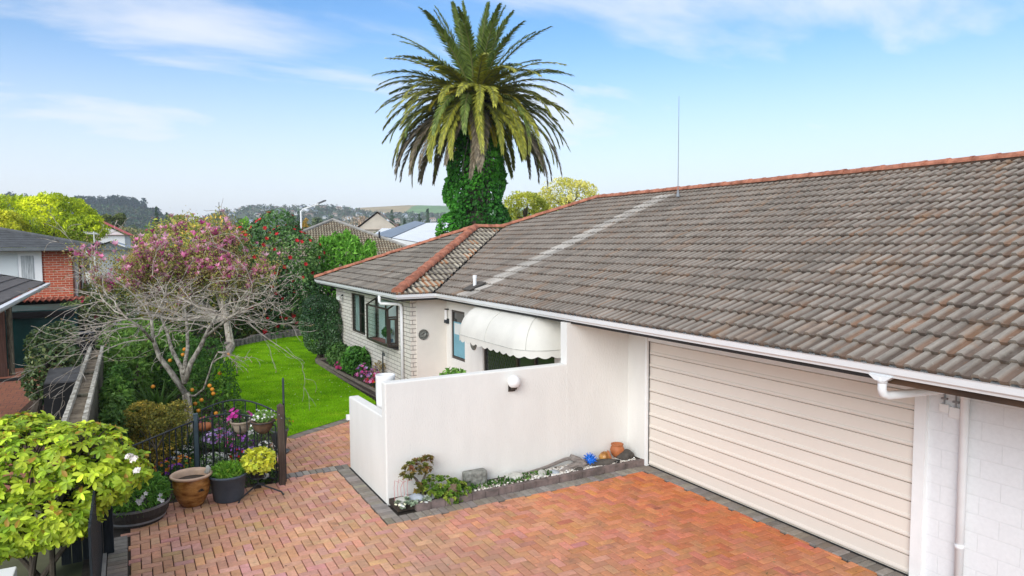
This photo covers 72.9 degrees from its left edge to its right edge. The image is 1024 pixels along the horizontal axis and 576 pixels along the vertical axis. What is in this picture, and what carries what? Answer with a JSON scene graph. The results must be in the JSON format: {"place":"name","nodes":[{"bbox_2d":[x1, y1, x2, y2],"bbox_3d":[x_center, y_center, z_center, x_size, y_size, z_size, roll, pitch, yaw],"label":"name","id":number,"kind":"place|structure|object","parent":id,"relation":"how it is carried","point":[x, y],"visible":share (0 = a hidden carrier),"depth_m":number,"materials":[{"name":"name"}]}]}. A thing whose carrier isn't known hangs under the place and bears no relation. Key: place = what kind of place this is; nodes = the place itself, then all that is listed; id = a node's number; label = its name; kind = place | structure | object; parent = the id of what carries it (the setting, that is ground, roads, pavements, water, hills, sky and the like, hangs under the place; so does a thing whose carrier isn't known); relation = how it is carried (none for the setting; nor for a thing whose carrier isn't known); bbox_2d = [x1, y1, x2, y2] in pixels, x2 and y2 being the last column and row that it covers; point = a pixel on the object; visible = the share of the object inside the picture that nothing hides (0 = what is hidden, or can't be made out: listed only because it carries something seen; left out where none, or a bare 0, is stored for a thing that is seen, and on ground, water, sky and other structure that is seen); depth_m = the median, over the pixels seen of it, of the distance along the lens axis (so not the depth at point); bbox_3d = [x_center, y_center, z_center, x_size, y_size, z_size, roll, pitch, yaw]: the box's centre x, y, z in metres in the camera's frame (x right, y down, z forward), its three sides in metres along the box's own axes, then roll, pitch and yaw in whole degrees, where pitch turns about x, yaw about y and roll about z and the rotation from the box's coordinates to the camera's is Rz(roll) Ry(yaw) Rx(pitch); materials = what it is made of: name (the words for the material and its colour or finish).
{"place":"outdoors","nodes":[
{"label":"outdoors","id":0,"kind":"place"},
{"bbox_2d":[0,566,16,575],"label":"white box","id":1,"kind":"object","parent":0,"point":[11,571],"visible":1,"depth_m":6.97,"materials":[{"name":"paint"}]},
{"bbox_2d":[0,366,63,490],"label":"neighbour paving","id":2,"kind":"structure","parent":0,"point":[13,399],"depth_m":17.65,"materials":[{"name":"brick"}]},
{"bbox_2d":[0,274,49,376],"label":"carport","id":3,"kind":"object","parent":2,"relation":"on","point":[11,287],"visible":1,"depth_m":20.31,"materials":[{"name":"metal"}]},
{"bbox_2d":[5,399,59,462],"bbox_3d":[-10.937,2.852,16.453,1.720,0.001,9.000,-2,4,-29],"label":"dirt strip","id":4,"kind":"object","parent":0,"point":[27,406],"depth_m":16.06,"materials":[{"name":"soil"}]},
{"bbox_2d":[19,320,82,413],"bbox_3d":[-10.816,1.855,16.338,1.294,2.122,1.583,-2,4,-29],"label":"round camellia","id":5,"kind":"object","parent":4,"relation":"on","point":[33,387],"visible":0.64,"depth_m":15.98,"materials":[{"name":"green plant"}]},
{"bbox_2d":[43,366,81,419],"bbox_3d":[-9.958,2.369,15.532,0.820,1.090,0.780,-2,4,-29],"label":"covered bin","id":6,"kind":"object","parent":4,"relation":"on","point":[52,375],"visible":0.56,"depth_m":15.19,"materials":[{"name":"black plastic"}]},
{"bbox_2d":[0,227,102,304],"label":"red brick house","id":7,"kind":"structure","parent":0,"point":[37,263],"depth_m":25.05,"materials":[{"name":"brick"}]},
{"bbox_2d":[0,251,42,280],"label":"window","id":8,"kind":"structure","parent":7,"relation":"in","point":[22,264],"depth_m":24.61,"materials":[{"name":"glass"}]},
{"bbox_2d":[66,331,94,361],"bbox_3d":[-10.785,1.948,17.394,0.640,1.690,0.640,-2,4,-29],"label":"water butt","id":9,"kind":"object","parent":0,"point":[84,343],"visible":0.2,"depth_m":17.17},
{"bbox_2d":[7,204,190,247],"bbox_3d":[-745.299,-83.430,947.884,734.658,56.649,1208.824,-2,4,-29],"label":"wooded hill","id":10,"kind":"structure","parent":0,"point":[138,221],"depth_m":745.12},
{"bbox_2d":[1,191,160,212],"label":"pine plantation","id":11,"kind":"object","parent":10,"relation":"on","point":[117,200],"visible":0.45,"depth_m":878.02,"materials":[{"name":"plant"}]},
{"bbox_2d":[29,204,204,240],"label":"hill forest","id":12,"kind":"object","parent":10,"relation":"on","point":[142,213],"visible":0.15,"depth_m":787.01,"materials":[{"name":"plant"}]},
{"bbox_2d":[89,241,132,289],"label":"white garage","id":13,"kind":"structure","parent":0,"point":[105,252],"depth_m":59.30,"materials":[{"name":"paint"}]},
{"bbox_2d":[96,221,132,247],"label":"red roofed house","id":14,"kind":"structure","parent":0,"point":[122,238],"depth_m":77.77,"materials":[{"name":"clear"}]},
{"bbox_2d":[102,328,375,525],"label":"garden soil","id":15,"kind":"structure","parent":0,"point":[252,444],"depth_m":14.12,"materials":[{"name":"soil"}]},
{"bbox_2d":[96,391,129,445],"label":"shrub","id":16,"kind":"object","parent":15,"relation":"on","point":[114,406],"visible":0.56,"depth_m":11.86,"materials":[{"name":"green plant"}]},
{"bbox_2d":[98,362,136,425],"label":"shrub","id":17,"kind":"object","parent":15,"relation":"on","point":[115,380],"visible":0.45,"depth_m":13.44,"materials":[{"name":"green plant"}]},
{"bbox_2d":[95,317,206,400],"bbox_3d":[-9.460,1.871,18.370,2.827,2.038,6.235,-2,4,-29],"label":"evergreen shrub","id":18,"kind":"object","parent":15,"relation":"on","point":[151,374],"visible":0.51,"depth_m":17.26,"materials":[{"name":"green plant"}]},
{"bbox_2d":[114,399,192,469],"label":"bronze bush","id":19,"kind":"object","parent":15,"relation":"on","point":[174,420],"visible":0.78,"depth_m":12.24,"materials":[{"name":"brown plant"}]},
{"bbox_2d":[0,201,316,444],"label":"bare tree","id":20,"kind":"object","parent":15,"relation":"on","point":[185,369],"visible":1,"depth_m":13.74,"materials":[{"name":"grey plant"}]},
{"bbox_2d":[134,376,187,421],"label":"sword leaf plant","id":21,"kind":"object","parent":15,"relation":"on","point":[156,398],"visible":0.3,"depth_m":14.90,"materials":[{"name":"plant"}]},
{"bbox_2d":[62,205,285,354],"bbox_3d":[-11.973,-0.236,24.881,7.012,5.525,4.561,-2,4,-29],"label":"magnolia tree","id":22,"kind":"object","parent":15,"relation":"on","point":[141,263],"visible":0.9,"depth_m":24.73,"materials":[{"name":"pink plant"}]},
{"bbox_2d":[130,348,230,413],"bbox_3d":[-9.970,2.397,19.814,2.752,0.512,10.229,-2,4,-29],"label":"back ground cover","id":23,"kind":"object","parent":15,"relation":"on","point":[170,390],"visible":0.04,"depth_m":17.06,"materials":[{"name":"green plant"}]},
{"bbox_2d":[157,424,214,457],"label":"strappy plant","id":24,"kind":"object","parent":15,"relation":"on","point":[190,443],"visible":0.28,"depth_m":12.51,"materials":[{"name":"green plant"}]},
{"bbox_2d":[193,413,198,466],"bbox_3d":[-5.177,2.612,11.384,0.074,1.115,0.074,-2,4,-29],"label":"fence post","id":25,"kind":"object","parent":15,"relation":"on","point":[195,416],"visible":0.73,"depth_m":11.35,"materials":[{"name":"black metal"}]},
{"bbox_2d":[120,420,194,498],"bbox_3d":[-5.339,2.665,10.543,0.026,0.905,1.662,0,4,10],"label":"iron railing","id":26,"kind":"object","parent":25,"relation":"attached to","point":[149,439],"visible":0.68,"depth_m":10.77,"materials":[{"name":"metal"}]},
{"bbox_2d":[197,399,278,478],"bbox_3d":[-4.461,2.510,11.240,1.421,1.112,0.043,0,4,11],"label":"iron railing","id":27,"kind":"object","parent":25,"relation":"attached to","point":[225,413],"visible":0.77,"depth_m":11.25,"materials":[{"name":"metal"}]},
{"bbox_2d":[230,418,250,433],"bbox_3d":[-4.432,2.283,11.351,0.334,0.230,0.334,-2,4,-29],"label":"hanging bowl","id":28,"kind":"object","parent":27,"relation":"hanging from","point":[235,425],"visible":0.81,"depth_m":11.23,"materials":[{"name":"ceramic"}]},
{"bbox_2d":[226,407,252,422],"bbox_3d":[-4.450,2.084,11.350,0.448,0.296,0.480,-2,4,-29],"label":"petunia","id":29,"kind":"object","parent":28,"relation":"in","point":[233,416],"visible":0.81,"depth_m":11.25,"materials":[{"name":"pink plant"}]},
{"bbox_2d":[250,418,275,433],"bbox_3d":[-3.984,2.233,11.101,0.396,0.230,0.395,-2,4,-29],"label":"hanging basket","id":30,"kind":"object","parent":27,"relation":"hanging from","point":[263,428],"visible":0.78,"depth_m":10.98,"materials":[{"name":"plastic"}]},
{"bbox_2d":[251,409,275,422],"bbox_3d":[-3.977,2.048,11.093,0.397,0.266,0.424,-2,4,-29],"label":"trailing lobelia","id":31,"kind":"object","parent":30,"relation":"in","point":[258,415],"visible":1,"depth_m":11.02,"materials":[{"name":"white plant"}]},
{"bbox_2d":[151,334,244,431],"bbox_3d":[-7.029,2.080,15.447,1.838,1.864,3.252,-2,4,-29],"label":"citrus tree","id":32,"kind":"object","parent":15,"relation":"on","point":[204,358],"visible":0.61,"depth_m":15.07,"materials":[{"name":"green plant"}]},
{"bbox_2d":[136,408,278,500],"bbox_3d":[-6.064,2.973,13.047,2.944,0.198,5.772,-2,4,-29],"label":"ground cover","id":33,"kind":"object","parent":15,"relation":"on","point":[217,450],"visible":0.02,"depth_m":12.82,"materials":[{"name":"green plant"}]},
{"bbox_2d":[203,428,232,448],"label":"flower clump","id":34,"kind":"object","parent":33,"relation":"on","point":[209,441],"visible":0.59,"depth_m":12.49,"materials":[{"name":"purple plant"}]},
{"bbox_2d":[148,313,298,356],"bbox_3d":[-11.179,1.690,26.738,2.419,1.272,6.978,1,4,22],"label":"dark shrub","id":35,"kind":"object","parent":15,"relation":"on","point":[241,333],"visible":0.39,"depth_m":27.18,"materials":[{"name":"green plant"}]},
{"bbox_2d":[216,432,242,451],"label":"flower clump","id":36,"kind":"object","parent":15,"relation":"on","point":[229,437],"visible":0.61,"depth_m":12.11,"materials":[{"name":"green plant"}]},
{"bbox_2d":[149,275,335,338],"bbox_3d":[-10.390,1.115,29.381,9.242,3.294,2.180,-2,4,-29],"label":"background hedge","id":37,"kind":"object","parent":15,"relation":"on","point":[218,309],"visible":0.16,"depth_m":28.82,"materials":[{"name":"green plant"}]},
{"bbox_2d":[224,329,302,347],"bbox_3d":[-9.701,1.970,27.262,0.574,0.354,4.154,2,4,27],"label":"log edging","id":38,"kind":"object","parent":15,"relation":"on","point":[255,338],"visible":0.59,"depth_m":27.32,"materials":[{"name":"wood"}]},
{"bbox_2d":[226,208,324,336],"bbox_3d":[-10.257,-0.324,29.531,4.263,6.250,4.274,-2,4,-29],"label":"camellia tree","id":39,"kind":"object","parent":15,"relation":"on","point":[288,241],"visible":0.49,"depth_m":28.82,"materials":[{"name":"green plant"}]},
{"bbox_2d":[298,294,342,357],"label":"clipped hedge","id":40,"kind":"object","parent":15,"relation":"on","point":[323,336],"visible":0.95,"depth_m":22.14,"materials":[{"name":"green plant"}]},
{"bbox_2d":[315,358,375,396],"bbox_3d":[-4.530,2.519,19.854,0.760,0.200,6.080,-2,4,-29],"label":"bed edging","id":41,"kind":"object","parent":15,"relation":"on","point":[318,361],"visible":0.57,"depth_m":19.78,"materials":[{"name":"concrete"}]},
{"bbox_2d":[211,336,375,436],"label":"lawn","id":42,"kind":"structure","parent":0,"point":[249,363],"depth_m":19.13,"materials":[{"name":"plant"}]},
{"bbox_2d":[252,218,407,308],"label":"tiled house","id":43,"kind":"structure","parent":0,"point":[383,244],"depth_m":43.75,"materials":[{"name":"tile"}]},
{"bbox_2d":[321,360,375,395],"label":"bed soil","id":44,"kind":"structure","parent":0,"point":[363,387],"depth_m":19.14,"materials":[{"name":"soil"}]},
{"bbox_2d":[324,341,352,366],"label":"hydrangea bush","id":45,"kind":"object","parent":44,"relation":"on","point":[338,349],"visible":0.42,"depth_m":20.87,"materials":[{"name":"green plant"}]},
{"bbox_2d":[340,345,371,375],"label":"hydrangea bush","id":46,"kind":"object","parent":44,"relation":"on","point":[360,355],"visible":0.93,"depth_m":19.55,"materials":[{"name":"green plant"}]},
{"bbox_2d":[354,363,377,380],"bbox_3d":[-3.962,2.318,18.831,0.658,0.585,0.687,-2,4,-29],"label":"cineraria","id":47,"kind":"object","parent":44,"relation":"on","point":[363,371],"visible":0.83,"depth_m":18.70,"materials":[{"name":"pink plant"}]},
{"bbox_2d":[198,209,517,246],"bbox_3d":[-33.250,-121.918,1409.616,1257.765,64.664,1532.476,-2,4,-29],"label":"town hill","id":48,"kind":"structure","parent":0,"point":[239,215],"depth_m":1041.41,"materials":[{"name":"plant"}]},
{"bbox_2d":[201,203,447,237],"bbox_3d":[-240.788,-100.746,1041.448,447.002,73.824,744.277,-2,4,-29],"label":"hillside trees","id":49,"kind":"object","parent":48,"relation":"on","point":[347,210],"visible":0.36,"depth_m":1075.08,"materials":[{"name":"plant"}]},
{"bbox_2d":[358,212,397,231],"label":"cream gabled house","id":50,"kind":"structure","parent":0,"point":[375,222],"depth_m":115.95,"materials":[{"name":"beige paint"}]},
{"bbox_2d":[392,223,449,280],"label":"white roofed building","id":51,"kind":"structure","parent":0,"point":[425,231],"depth_m":67.72,"materials":[{"name":"metal"}]},
{"bbox_2d":[360,205,544,216],"bbox_3d":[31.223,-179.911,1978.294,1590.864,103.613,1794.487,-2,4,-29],"label":"farmed hill","id":52,"kind":"structure","parent":0,"point":[418,209],"depth_m":1690.49,"materials":[{"name":"plant"}]},
{"bbox_2d":[0,248,913,575],"bbox_3d":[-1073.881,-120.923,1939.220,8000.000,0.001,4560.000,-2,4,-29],"label":"ground","id":53,"kind":"structure","parent":0,"point":[60,568],"depth_m":8.52,"materials":[{"name":"soil"}]},
{"bbox_2d":[0,209,31,231],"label":"golden tree","id":54,"kind":"object","parent":53,"relation":"on","point":[15,222],"visible":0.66,"depth_m":46.26,"materials":[{"name":"yellow plant"}]},
{"bbox_2d":[4,295,89,368],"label":"green shed","id":55,"kind":"structure","parent":53,"relation":"on","point":[25,318],"depth_m":22.16,"materials":[{"name":"metal"}]},
{"bbox_2d":[0,191,111,247],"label":"golden tree","id":56,"kind":"object","parent":53,"relation":"on","point":[59,204],"visible":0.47,"depth_m":50.16,"materials":[{"name":"yellow plant"}]},
{"bbox_2d":[0,410,153,575],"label":"rhododendron","id":57,"kind":"object","parent":53,"relation":"on","point":[29,532],"visible":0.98,"depth_m":7.68,"materials":[{"name":"green plant"}]},
{"bbox_2d":[61,214,102,295],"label":"golden tree","id":58,"kind":"object","parent":53,"relation":"on","point":[92,223],"visible":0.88,"depth_m":49.60,"materials":[{"name":"yellow plant"}]},
{"bbox_2d":[61,346,103,507],"bbox_3d":[-7.855,2.337,12.917,0.306,1.523,7.800,-2,4,-29],"label":"boundary fence","id":59,"kind":"object","parent":53,"relation":"on","point":[83,403],"visible":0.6,"depth_m":11.91,"materials":[{"name":"grey wood"}]},
{"bbox_2d":[60,292,138,349],"bbox_3d":[-13.646,1.348,23.330,5.580,2.382,2.314,3,5,41],"label":"neighbour camellia","id":60,"kind":"object","parent":53,"relation":"on","point":[97,311],"visible":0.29,"depth_m":23.72,"materials":[{"name":"green plant"}]},
{"bbox_2d":[102,213,126,230],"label":"dome tree","id":61,"kind":"object","parent":53,"relation":"on","point":[121,218],"visible":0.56,"depth_m":109.58,"materials":[{"name":"green plant"}]},
{"bbox_2d":[78,209,275,331],"bbox_3d":[-14.681,-0.553,30.438,9.028,5.679,5.163,2,4,29],"label":"photinia bush","id":62,"kind":"object","parent":53,"relation":"on","point":[189,228],"visible":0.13,"depth_m":29.53,"materials":[{"name":"green plant"}]},
{"bbox_2d":[302,227,377,316],"bbox_3d":[-7.649,-0.420,31.197,3.510,4.605,2.869,-2,4,-29],"label":"laurel bush","id":63,"kind":"object","parent":53,"relation":"on","point":[343,243],"visible":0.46,"depth_m":30.57,"materials":[{"name":"green plant"}]},
{"bbox_2d":[377,221,424,238],"bbox_3d":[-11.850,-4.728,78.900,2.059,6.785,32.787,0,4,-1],"label":"grey roofed building","id":64,"kind":"structure","parent":53,"relation":"on","point":[393,232],"depth_m":73.54,"materials":[{"name":"metal"}]},
{"bbox_2d":[372,0,574,228],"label":"palm tree","id":65,"kind":"object","parent":53,"relation":"on","point":[471,92],"visible":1,"depth_m":30.25,"materials":[{"name":"green plant"}]},
{"bbox_2d":[434,110,511,236],"bbox_3d":[-1.565,-4.413,31.771,4.357,7.834,3.838,-2,4,-29],"label":"ivy","id":66,"kind":"object","parent":65,"relation":"attached to","point":[455,218],"visible":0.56,"depth_m":30.92,"materials":[{"name":"green plant"}]},
{"bbox_2d":[502,190,549,221],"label":"spring tree","id":67,"kind":"object","parent":53,"relation":"on","point":[530,197],"visible":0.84,"depth_m":45.18,"materials":[{"name":"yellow plant"}]},
{"bbox_2d":[530,177,598,210],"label":"spring tree","id":68,"kind":"object","parent":53,"relation":"on","point":[561,200],"visible":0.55,"depth_m":51.65,"materials":[{"name":"yellow plant"}]},
{"bbox_2d":[314,150,1023,575],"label":"brick bungalow","id":69,"kind":"object","parent":53,"relation":"on","point":[768,350],"visible":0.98,"depth_m":10.02,"materials":[{"name":"tile"}]},
{"bbox_2d":[352,293,364,334],"bbox_3d":[-4.555,0.762,20.792,0.070,1.180,1.400,-2,4,-29],"label":"window","id":70,"kind":"structure","parent":69,"relation":"in","point":[359,313],"depth_m":21.03,"materials":[{"name":"glass"}]},
{"bbox_2d":[366,297,398,347],"bbox_3d":[-3.159,0.874,18.496,0.950,1.170,1.772,-2,4,-29],"label":"box window","id":71,"kind":"structure","parent":69,"relation":"in","point":[388,314],"depth_m":18.22,"materials":[{"name":"glass"}]},
{"bbox_2d":[452,310,464,361],"bbox_3d":[-1.259,1.145,16.780,0.060,1.200,0.800,-2,4,-29],"label":"window","id":72,"kind":"structure","parent":69,"relation":"in","point":[458,347],"depth_m":16.88,"materials":[{"name":"glass"}]},
{"bbox_2d":[484,348,553,370],"bbox_3d":[0.122,1.879,14.334,0.056,2.070,3.010,-2,4,-29],"label":"sliding door","id":73,"kind":"structure","parent":69,"relation":"in","point":[493,360],"depth_m":14.76,"materials":[{"name":"glass"}]},
{"bbox_2d":[648,341,914,575],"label":"garage door","id":74,"kind":"structure","parent":69,"relation":"in","point":[828,458],"depth_m":9.34,"materials":[{"name":"metal"}]},
{"bbox_2d":[81,421,905,575],"bbox_3d":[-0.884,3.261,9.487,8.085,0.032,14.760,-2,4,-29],"label":"brick paving","id":75,"kind":"structure","parent":0,"point":[311,530],"depth_m":9.18,"materials":[{"name":"brick"}]},
{"bbox_2d":[58,444,113,575],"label":"paling fence","id":76,"kind":"object","parent":75,"relation":"on","point":[91,544],"visible":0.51,"depth_m":8.48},
{"bbox_2d":[113,490,170,528],"bbox_3d":[-5.271,3.116,9.738,0.874,0.270,0.874,-2,4,-29],"label":"half barrel","id":77,"kind":"object","parent":75,"relation":"on","point":[145,517],"visible":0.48,"depth_m":9.43,"materials":[{"name":"brown wood"}]},
{"bbox_2d":[112,470,173,517],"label":"trailing plant","id":78,"kind":"object","parent":77,"relation":"in","point":[159,485],"visible":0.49,"depth_m":9.49,"materials":[{"name":"green plant"}]},
{"bbox_2d":[169,467,212,507],"bbox_3d":[-4.749,2.977,10.293,0.594,0.468,0.594,-2,4,-29],"label":"glazed pot","id":79,"kind":"object","parent":75,"relation":"on","point":[191,486],"visible":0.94,"depth_m":10.13,"materials":[{"name":"ceramic"}]},
{"bbox_2d":[209,469,247,503],"bbox_3d":[-4.292,2.995,10.502,0.560,0.400,0.560,-2,4,-29],"label":"plastic pot","id":80,"kind":"object","parent":75,"relation":"on","point":[228,490],"visible":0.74,"depth_m":10.30,"materials":[{"name":"plastic"}]},
{"bbox_2d":[211,458,244,478],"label":"herb plant","id":81,"kind":"object","parent":80,"relation":"in","point":[222,469],"visible":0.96,"depth_m":10.39,"materials":[{"name":"green plant"}]},
{"bbox_2d":[238,465,283,502],"bbox_3d":[-3.933,2.967,10.740,0.681,0.435,0.633,-2,4,-29],"label":"plant stand","id":82,"kind":"object","parent":75,"relation":"on","point":[258,483],"visible":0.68,"depth_m":10.63,"materials":[{"name":"metal"}]},
{"bbox_2d":[249,463,264,478],"bbox_3d":[-3.910,2.826,10.668,0.300,0.190,0.300,-2,4,-29],"label":"black pot","id":83,"kind":"object","parent":82,"relation":"on","point":[257,476],"visible":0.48,"depth_m":10.57,"materials":[{"name":"plastic"}]},
{"bbox_2d":[240,446,275,474],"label":"foliage plant","id":84,"kind":"object","parent":83,"relation":"in","point":[248,465],"visible":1,"depth_m":10.55,"materials":[{"name":"yellow plant"}]},
{"bbox_2d":[277,403,285,484],"bbox_3d":[-3.674,2.507,11.069,0.105,1.350,0.172,-2,4,-29],"label":"gate post","id":85,"kind":"object","parent":75,"relation":"on","point":[281,444],"visible":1,"depth_m":11.06,"materials":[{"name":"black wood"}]},
{"bbox_2d":[287,404,376,438],"bbox_3d":[-3.669,2.891,15.162,0.416,0.036,3.176,1,4,24],"label":"lawn edging","id":86,"kind":"object","parent":75,"relation":"on","point":[303,433],"visible":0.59,"depth_m":14.41,"materials":[{"name":"concrete"}]},
{"bbox_2d":[375,373,394,408],"bbox_3d":[-2.046,2.264,11.286,0.320,1.730,0.320,-2,4,-29],"label":"tall pot","id":87,"kind":"object","parent":75,"relation":"on","point":[381,377],"visible":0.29,"depth_m":11.12,"materials":[{"name":"white ceramic"}]},
{"bbox_2d":[346,363,566,505],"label":"courtyard wall","id":88,"kind":"structure","parent":75,"relation":"on","point":[456,425],"depth_m":10.93,"materials":[{"name":"paint"}]},
{"bbox_2d":[507,375,519,391],"bbox_3d":[0.022,1.531,11.126,0.210,0.275,0.251,-2,4,-29],"label":"globe light","id":89,"kind":"object","parent":88,"relation":"attached to","point":[513,381],"visible":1,"depth_m":11.04,"materials":[{"name":"white glass"}]},
{"bbox_2d":[389,456,644,511],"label":"brick kerb","id":90,"kind":"structure","parent":75,"relation":"on","point":[506,489],"depth_m":10.85,"materials":[{"name":"brick"}]},
{"bbox_2d":[394,493,429,506],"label":"corner pebbles","id":91,"kind":"object","parent":90,"relation":"on","point":[402,505],"visible":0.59,"depth_m":10.07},
{"bbox_2d":[394,494,431,508],"bbox_3d":[-1.416,3.109,10.120,0.602,0.153,0.263,-2,4,-29],"label":"hen and chicks","id":92,"kind":"object","parent":91,"relation":"on","point":[411,502],"visible":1,"depth_m":10.04,"materials":[{"name":"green plant"}]},
{"bbox_2d":[398,454,433,493],"bbox_3d":[-1.396,2.827,10.304,0.595,0.679,0.336,-2,4,-29],"label":"tree aeonium","id":93,"kind":"object","parent":90,"relation":"on","point":[419,484],"visible":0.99,"depth_m":10.25,"materials":[{"name":"green plant"}]},
{"bbox_2d":[421,474,471,504],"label":"jade succulent","id":94,"kind":"object","parent":90,"relation":"on","point":[438,487],"visible":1,"depth_m":10.30,"materials":[{"name":"green plant"}]},
{"bbox_2d":[462,468,486,486],"bbox_3d":[-0.582,2.979,10.838,0.380,0.270,0.160,-2,4,-29],"label":"stone block","id":95,"kind":"object","parent":90,"relation":"on","point":[478,476],"depth_m":10.77,"materials":[{"name":"stone"}]},
{"bbox_2d":[461,473,534,491],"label":"mixed pebbles","id":96,"kind":"object","parent":90,"relation":"on","point":[493,486],"visible":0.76,"depth_m":10.80,"materials":[{"name":"stone"}]},
{"bbox_2d":[472,469,551,491],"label":"creeping plant","id":97,"kind":"object","parent":96,"relation":"on","point":[508,479],"visible":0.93,"depth_m":10.95,"materials":[{"name":"green plant"}]},
{"bbox_2d":[528,455,635,478],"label":"white pebbles","id":98,"kind":"object","parent":90,"relation":"on","point":[564,471],"visible":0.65,"depth_m":11.54,"materials":[{"name":"gravel"}]},
{"bbox_2d":[526,454,587,472],"bbox_3d":[0.763,2.939,11.499,1.119,0.264,0.257,-2,4,-29],"label":"driftwood","id":99,"kind":"object","parent":98,"relation":"on","point":[578,461],"visible":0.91,"depth_m":11.59,"materials":[{"name":"wood"}]},
{"bbox_2d":[610,442,623,457],"bbox_3d":[1.840,2.836,12.136,0.252,0.234,0.252,-2,4,-29],"label":"clay pot","id":100,"kind":"object","parent":98,"relation":"on","point":[616,449],"visible":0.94,"depth_m":12.05,"materials":[{"name":"ceramic"}]},
{"bbox_2d":[588,459,616,465],"bbox_3d":[1.525,2.988,11.823,0.599,0.140,0.228,-2,4,-23],"label":"rock","id":101,"kind":"object","parent":90,"relation":"on","point":[600,462],"visible":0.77,"depth_m":11.74,"materials":[{"name":"stone"}]},
{"bbox_2d":[616,449,633,460],"bbox_3d":[1.979,2.926,12.119,0.261,0.218,0.374,3,5,44],"label":"rock","id":102,"kind":"object","parent":90,"relation":"on","point":[626,454],"visible":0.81,"depth_m":12.00,"materials":[{"name":"stone"}]},
{"bbox_2d":[0,0,1023,220],"label":"sky","id":103,"kind":"structure","parent":0,"point":[198,105],"materials":[{"name":"blue"}]},
{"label":"flower clump","id":104,"kind":"object","parent":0,"visible":0},
{"bbox_2d":[229,435,253,456],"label":"flower clump","id":105,"kind":"object","parent":104,"relation":"on","point":[243,442],"visible":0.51,"depth_m":11.94,"materials":[{"name":"purple plant"}]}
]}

